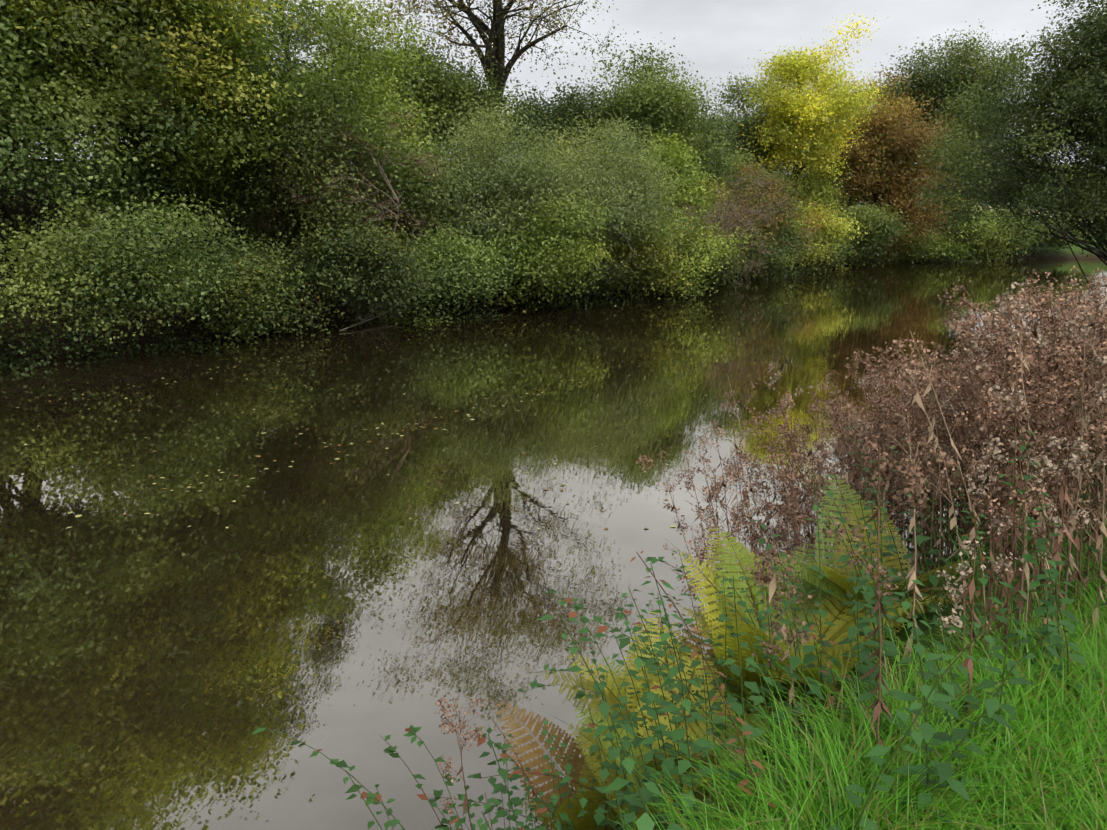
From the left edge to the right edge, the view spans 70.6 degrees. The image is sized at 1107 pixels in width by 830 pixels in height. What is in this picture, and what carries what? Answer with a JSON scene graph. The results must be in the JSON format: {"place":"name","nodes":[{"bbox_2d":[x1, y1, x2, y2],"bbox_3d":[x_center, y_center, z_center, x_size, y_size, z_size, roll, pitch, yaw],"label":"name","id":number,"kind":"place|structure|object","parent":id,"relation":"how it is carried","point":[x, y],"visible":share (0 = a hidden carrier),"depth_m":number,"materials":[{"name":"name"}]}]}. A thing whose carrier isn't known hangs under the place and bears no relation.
{"place":"outdoors","nodes":[
{"label":"outdoors","id":0,"kind":"place"},
{"bbox_2d":[0,258,1106,829],"bbox_3d":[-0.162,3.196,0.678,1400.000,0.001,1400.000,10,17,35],"label":"river water","id":1,"kind":"structure","parent":0,"point":[160,662],"depth_m":8.72,"materials":[{"name":"brown liquid"}]},
{"bbox_2d":[16,326,845,531],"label":"floating leaves","id":2,"kind":"object","parent":1,"relation":"on","point":[350,443],"visible":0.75,"depth_m":11.48,"materials":[{"name":"plant"}]},
{"bbox_2d":[0,158,1106,829],"bbox_3d":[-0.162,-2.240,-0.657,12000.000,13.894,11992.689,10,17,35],"label":"terrain","id":3,"kind":"structure","parent":0,"point":[900,634],"depth_m":22.22,"materials":[{"name":"brown soil"}]},
{"bbox_2d":[0,262,53,353],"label":"shrub","id":4,"kind":"object","parent":3,"relation":"on","point":[10,323],"visible":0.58,"depth_m":17.48,"materials":[{"name":"green plant"}]},
{"bbox_2d":[0,0,230,276],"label":"tree","id":5,"kind":"object","parent":3,"relation":"on","point":[39,132],"visible":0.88,"depth_m":18.00,"materials":[{"name":"green plant"}]},
{"bbox_2d":[0,0,239,248],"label":"sycamore tree","id":6,"kind":"object","parent":3,"relation":"on","point":[6,213],"visible":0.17,"depth_m":19.28,"materials":[{"name":"green plant"}]},
{"bbox_2d":[0,169,260,352],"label":"shrub","id":7,"kind":"object","parent":3,"relation":"on","point":[140,269],"visible":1,"depth_m":17.95,"materials":[{"name":"green plant"}]},
{"bbox_2d":[17,126,267,249],"bbox_3d":[-12.297,-7.204,24.594,8.432,4.435,8.344,10,17,35],"label":"shrub","id":8,"kind":"object","parent":3,"relation":"on","point":[169,189],"visible":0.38,"depth_m":22.80,"materials":[{"name":"green plant"}]},
{"bbox_2d":[0,0,340,294],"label":"sycamore tree","id":9,"kind":"object","parent":3,"relation":"on","point":[208,39],"visible":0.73,"depth_m":19.16,"materials":[{"name":"green plant"}]},
{"bbox_2d":[47,0,432,252],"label":"sycamore tree","id":10,"kind":"object","parent":3,"relation":"on","point":[316,123],"visible":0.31,"depth_m":22.45,"materials":[{"name":"green plant"}]},
{"bbox_2d":[164,225,336,341],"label":"shrub","id":11,"kind":"object","parent":3,"relation":"on","point":[261,285],"visible":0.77,"depth_m":22.09,"materials":[{"name":"green plant"}]},
{"bbox_2d":[240,0,324,81],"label":"ivy tree","id":12,"kind":"object","parent":3,"relation":"on","point":[288,36],"visible":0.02,"depth_m":29.37,"materials":[{"name":"green plant"}]},
{"bbox_2d":[199,98,459,271],"bbox_3d":[-7.903,-7.559,26.150,8.173,6.104,8.909,10,17,35],"label":"tree","id":13,"kind":"object","parent":3,"relation":"on","point":[258,188],"visible":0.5,"depth_m":24.05,"materials":[{"name":"green plant"}]},
{"bbox_2d":[233,97,461,324],"bbox_3d":[-6.466,-6.260,24.664,7.258,7.592,5.722,0,14,-2],"label":"dead shrub","id":14,"kind":"object","parent":3,"relation":"on","point":[356,189],"visible":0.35,"depth_m":23.94,"materials":[{"name":"brown plant"}]},
{"bbox_2d":[263,179,453,324],"bbox_3d":[-5.998,-4.865,24.383,5.528,4.610,5.740,10,17,35],"label":"shrub","id":15,"kind":"object","parent":3,"relation":"on","point":[343,250],"visible":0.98,"depth_m":23.39,"materials":[{"name":"green plant"}]},
{"bbox_2d":[266,0,462,235],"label":"tree","id":16,"kind":"object","parent":3,"relation":"on","point":[382,104],"visible":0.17,"depth_m":27.53,"materials":[{"name":"green plant"}]},
{"bbox_2d":[339,302,401,330],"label":"dead branch in water","id":17,"kind":"object","parent":3,"relation":"on","point":[363,321],"visible":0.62,"depth_m":25.71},
{"bbox_2d":[308,22,527,157],"bbox_3d":[-5.828,-14.184,36.251,10.314,6.736,9.767,10,17,35],"label":"tree","id":18,"kind":"object","parent":3,"relation":"on","point":[443,87],"visible":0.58,"depth_m":34.34,"materials":[{"name":"green plant"}]},
{"bbox_2d":[360,125,516,244],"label":"bush","id":19,"kind":"object","parent":3,"relation":"on","point":[414,199],"visible":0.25,"depth_m":28.15,"materials":[{"name":"green plant"}]},
{"bbox_2d":[383,221,538,317],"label":"shrub","id":20,"kind":"object","parent":3,"relation":"on","point":[473,266],"visible":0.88,"depth_m":26.95,"materials":[{"name":"green plant"}]},
{"bbox_2d":[368,74,608,303],"bbox_3d":[-2.815,-7.864,29.150,10.189,8.288,7.638,1,14,3],"label":"bush","id":21,"kind":"object","parent":3,"relation":"on","point":[491,151],"visible":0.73,"depth_m":27.91,"materials":[{"name":"green plant"}]},
{"bbox_2d":[352,0,643,157],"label":"bare tree","id":22,"kind":"object","parent":3,"relation":"on","point":[496,33],"visible":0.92,"depth_m":36.02,"materials":[{"name":"brown plant"}]},
{"bbox_2d":[251,557,776,829],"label":"brambles","id":23,"kind":"object","parent":3,"relation":"on","point":[412,730],"visible":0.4,"depth_m":3.27,"materials":[{"name":"green plant"}]},
{"bbox_2d":[425,149,602,261],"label":"bush","id":24,"kind":"object","parent":3,"relation":"on","point":[519,197],"visible":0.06,"depth_m":30.26,"materials":[{"name":"green plant"}]},
{"bbox_2d":[0,227,1039,375],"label":"bank","id":25,"kind":"structure","parent":3,"relation":"on","point":[17,349],"depth_m":23.86,"materials":[{"name":"plant"}]},
{"bbox_2d":[483,691,620,829],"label":"fern clump","id":26,"kind":"object","parent":3,"relation":"on","point":[581,769],"visible":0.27,"depth_m":3.93,"materials":[{"name":"brown plant"}]},
{"bbox_2d":[473,185,639,311],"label":"shrub","id":27,"kind":"object","parent":3,"relation":"on","point":[554,257],"visible":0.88,"depth_m":28.11,"materials":[{"name":"green plant"}]},
{"bbox_2d":[500,67,660,158],"bbox_3d":[0.746,-14.722,42.400,10.755,6.657,11.084,10,17,35],"label":"tree","id":28,"kind":"object","parent":3,"relation":"on","point":[577,104],"visible":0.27,"depth_m":39.52,"materials":[{"name":"green plant"}]},
{"bbox_2d":[476,96,704,306],"bbox_3d":[1.452,-7.971,31.023,9.264,8.098,8.842,10,17,35],"label":"bush","id":29,"kind":"object","parent":3,"relation":"on","point":[612,194],"visible":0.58,"depth_m":29.92,"materials":[{"name":"green plant"}]},
{"bbox_2d":[514,118,696,251],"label":"bush","id":30,"kind":"object","parent":3,"relation":"on","point":[663,195],"visible":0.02,"depth_m":34.24,"materials":[{"name":"green plant"}]},
{"bbox_2d":[566,195,699,295],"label":"shrub","id":31,"kind":"object","parent":3,"relation":"on","point":[654,250],"visible":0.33,"depth_m":31.64,"materials":[{"name":"green plant"}]},
{"bbox_2d":[571,31,736,187],"bbox_3d":[3.885,-14.736,42.498,10.451,10.792,10.046,10,17,35],"label":"tree","id":32,"kind":"object","parent":3,"relation":"on","point":[674,103],"visible":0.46,"depth_m":39.73,"materials":[{"name":"green plant"}]},
{"bbox_2d":[609,154,710,216],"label":"bush","id":33,"kind":"object","parent":3,"relation":"on","point":[672,193],"visible":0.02,"depth_m":37.29,"materials":[{"name":"green plant"}]},
{"bbox_2d":[520,591,805,793],"bbox_3d":[0.686,1.443,3.689,1.274,0.929,1.308,-13,19,-42],"label":"fern clump","id":34,"kind":"object","parent":3,"relation":"on","point":[612,694],"visible":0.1,"depth_m":3.80,"materials":[{"name":"yellow plant"}]},
{"bbox_2d":[613,123,734,230],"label":"bush","id":35,"kind":"object","parent":3,"relation":"on","point":[677,156],"visible":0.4,"depth_m":37.53,"materials":[{"name":"green plant"}]},
{"bbox_2d":[587,197,762,301],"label":"shrub","id":36,"kind":"object","parent":3,"relation":"on","point":[692,256],"visible":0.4,"depth_m":33.92,"materials":[{"name":"green plant"}]},
{"bbox_2d":[553,637,812,829],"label":"fern clump","id":37,"kind":"object","parent":3,"relation":"on","point":[642,731],"visible":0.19,"depth_m":3.32,"materials":[{"name":"green plant"}]},
{"bbox_2d":[665,219,760,286],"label":"shrub","id":38,"kind":"object","parent":3,"relation":"on","point":[716,272],"visible":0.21,"depth_m":38.12,"materials":[{"name":"green plant"}]},
{"bbox_2d":[688,159,748,233],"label":"bush","id":39,"kind":"object","parent":3,"relation":"on","point":[714,187],"visible":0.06,"depth_m":42.13,"materials":[{"name":"green plant"}]},
{"bbox_2d":[655,85,784,209],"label":"tree","id":40,"kind":"object","parent":3,"relation":"on","point":[726,160],"visible":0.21,"depth_m":45.27,"materials":[{"name":"green plant"}]},
{"bbox_2d":[343,379,1106,829],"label":"brambles","id":41,"kind":"object","parent":3,"relation":"on","point":[647,789],"visible":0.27,"depth_m":2.48,"materials":[{"name":"green plant"}]},
{"bbox_2d":[666,164,804,290],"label":"dead shrub","id":42,"kind":"object","parent":3,"relation":"on","point":[730,222],"visible":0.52,"depth_m":36.93,"materials":[{"name":"brown plant"}]},
{"bbox_2d":[704,212,778,281],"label":"shrub","id":43,"kind":"object","parent":3,"relation":"on","point":[751,237],"visible":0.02,"depth_m":41.81,"materials":[{"name":"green plant"}]},
{"bbox_2d":[706,165,788,217],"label":"bush","id":44,"kind":"object","parent":3,"relation":"on","point":[736,179],"visible":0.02,"depth_m":46.42,"materials":[{"name":"green plant"}]},
{"bbox_2d":[699,66,798,176],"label":"tree","id":45,"kind":"object","parent":3,"relation":"on","point":[740,129],"visible":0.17,"depth_m":56.24,"materials":[{"name":"green plant"}]},
{"bbox_2d":[434,266,1106,829],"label":"dried weeds","id":46,"kind":"object","parent":3,"relation":"on","point":[1044,374],"visible":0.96,"depth_m":3.48,"materials":[{"name":"brown plant"}]},
{"bbox_2d":[712,153,828,279],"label":"shrub","id":47,"kind":"object","parent":3,"relation":"on","point":[770,191],"visible":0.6,"depth_m":43.40,"materials":[{"name":"brown plant"}]},
{"bbox_2d":[717,199,823,275],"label":"shrub","id":48,"kind":"object","parent":3,"relation":"on","point":[792,234],"visible":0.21,"depth_m":44.32,"materials":[{"name":"green plant"}]},
{"bbox_2d":[739,234,806,275],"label":"shrub","id":49,"kind":"object","parent":3,"relation":"on","point":[780,261],"visible":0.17,"depth_m":48.60,"materials":[{"name":"green plant"}]},
{"bbox_2d":[747,158,813,218],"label":"bush","id":50,"kind":"object","parent":3,"relation":"on","point":[775,177],"visible":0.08,"depth_m":51.29,"materials":[{"name":"green plant"}]},
{"bbox_2d":[729,10,901,256],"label":"yellow ash tree","id":51,"kind":"object","parent":3,"relation":"on","point":[811,114],"visible":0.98,"depth_m":52.35,"materials":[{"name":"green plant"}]},
{"bbox_2d":[775,165,858,228],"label":"bush","id":52,"kind":"object","parent":3,"relation":"on","point":[820,191],"visible":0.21,"depth_m":55.21,"materials":[{"name":"green plant"}]},
{"bbox_2d":[666,515,968,711],"bbox_3d":[1.246,1.008,3.680,1.325,0.844,1.440,-2,14,-9],"label":"fern clump","id":53,"kind":"object","parent":3,"relation":"on","point":[839,618],"visible":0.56,"depth_m":3.74,"materials":[{"name":"green plant"}]},
{"bbox_2d":[783,194,867,275],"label":"shrub","id":54,"kind":"object","parent":3,"relation":"on","point":[818,221],"visible":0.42,"depth_m":50.09,"materials":[{"name":"green plant"}]},
{"bbox_2d":[801,223,860,269],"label":"shrub","id":55,"kind":"object","parent":3,"relation":"on","point":[839,254],"visible":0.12,"depth_m":55.72,"materials":[{"name":"green plant"}]},
{"bbox_2d":[598,507,1106,829],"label":"bank top grass","id":56,"kind":"structure","parent":3,"relation":"on","point":[1053,776],"depth_m":2.22,"materials":[{"name":"green plant"}]},
{"bbox_2d":[785,99,931,213],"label":"tree","id":57,"kind":"object","parent":3,"relation":"on","point":[849,202],"visible":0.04,"depth_m":69.08,"materials":[{"name":"green plant"}]},
{"bbox_2d":[825,201,917,264],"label":"shrub","id":58,"kind":"object","parent":3,"relation":"on","point":[876,237],"visible":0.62,"depth_m":57.26,"materials":[{"name":"green plant"}]},
{"bbox_2d":[740,460,1017,624],"bbox_3d":[1.605,0.741,3.791,1.106,0.718,0.904,10,17,35],"label":"fern clump","id":59,"kind":"object","parent":3,"relation":"on","point":[838,575],"visible":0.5,"depth_m":3.94,"materials":[{"name":"green plant"}]},
{"bbox_2d":[849,231,914,265],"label":"shrub","id":60,"kind":"object","parent":3,"relation":"on","point":[892,247],"visible":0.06,"depth_m":60.94,"materials":[{"name":"green plant"}]},
{"bbox_2d":[801,62,977,264],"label":"russet tree","id":61,"kind":"object","parent":3,"relation":"on","point":[877,170],"visible":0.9,"depth_m":58.17,"materials":[{"name":"brown plant"}]},
{"bbox_2d":[886,214,963,263],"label":"shrub","id":62,"kind":"object","parent":3,"relation":"on","point":[922,248],"visible":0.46,"depth_m":63.37,"materials":[{"name":"green plant"}]},
{"bbox_2d":[861,19,1041,206],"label":"tree","id":63,"kind":"object","parent":3,"relation":"on","point":[942,77],"visible":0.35,"depth_m":69.21,"materials":[{"name":"green plant"}]},
{"bbox_2d":[918,195,991,261],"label":"shrub","id":64,"kind":"object","parent":3,"relation":"on","point":[955,229],"visible":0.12,"depth_m":63.98,"materials":[{"name":"green plant"}]},
{"bbox_2d":[923,179,995,209],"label":"bush","id":65,"kind":"object","parent":3,"relation":"on","point":[978,195],"visible":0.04,"depth_m":214.88,"materials":[{"name":"green plant"}]},
{"bbox_2d":[917,190,1010,261],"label":"bright shrub","id":66,"kind":"object","parent":3,"relation":"on","point":[982,228],"visible":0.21,"depth_m":64.46,"materials":[{"name":"green plant"}]},
{"bbox_2d":[957,220,1026,261],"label":"shrub","id":67,"kind":"object","parent":3,"relation":"on","point":[984,248],"visible":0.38,"depth_m":68.36,"materials":[{"name":"green plant"}]},
{"bbox_2d":[894,0,1106,286],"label":"tree","id":68,"kind":"object","parent":3,"relation":"on","point":[1083,78],"visible":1,"depth_m":29.40,"materials":[{"name":"green plant"}]},
{"bbox_2d":[981,202,1048,256],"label":"shrub","id":69,"kind":"object","parent":3,"relation":"on","point":[1023,239],"visible":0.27,"depth_m":68.68,"materials":[{"name":"green plant"}]},
{"bbox_2d":[969,153,1079,213],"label":"bush","id":70,"kind":"object","parent":3,"relation":"on","point":[988,193],"visible":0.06,"depth_m":191.93,"materials":[{"name":"green plant"}]},
{"bbox_2d":[1016,209,1089,255],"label":"shrub","id":71,"kind":"object","parent":3,"relation":"on","point":[1049,240],"visible":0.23,"depth_m":70.67,"materials":[{"name":"green plant"}]},
{"bbox_2d":[19,0,1106,206],"label":"sky","id":72,"kind":"structure","parent":0,"point":[719,37],"materials":[{"name":"white"}]}
]}

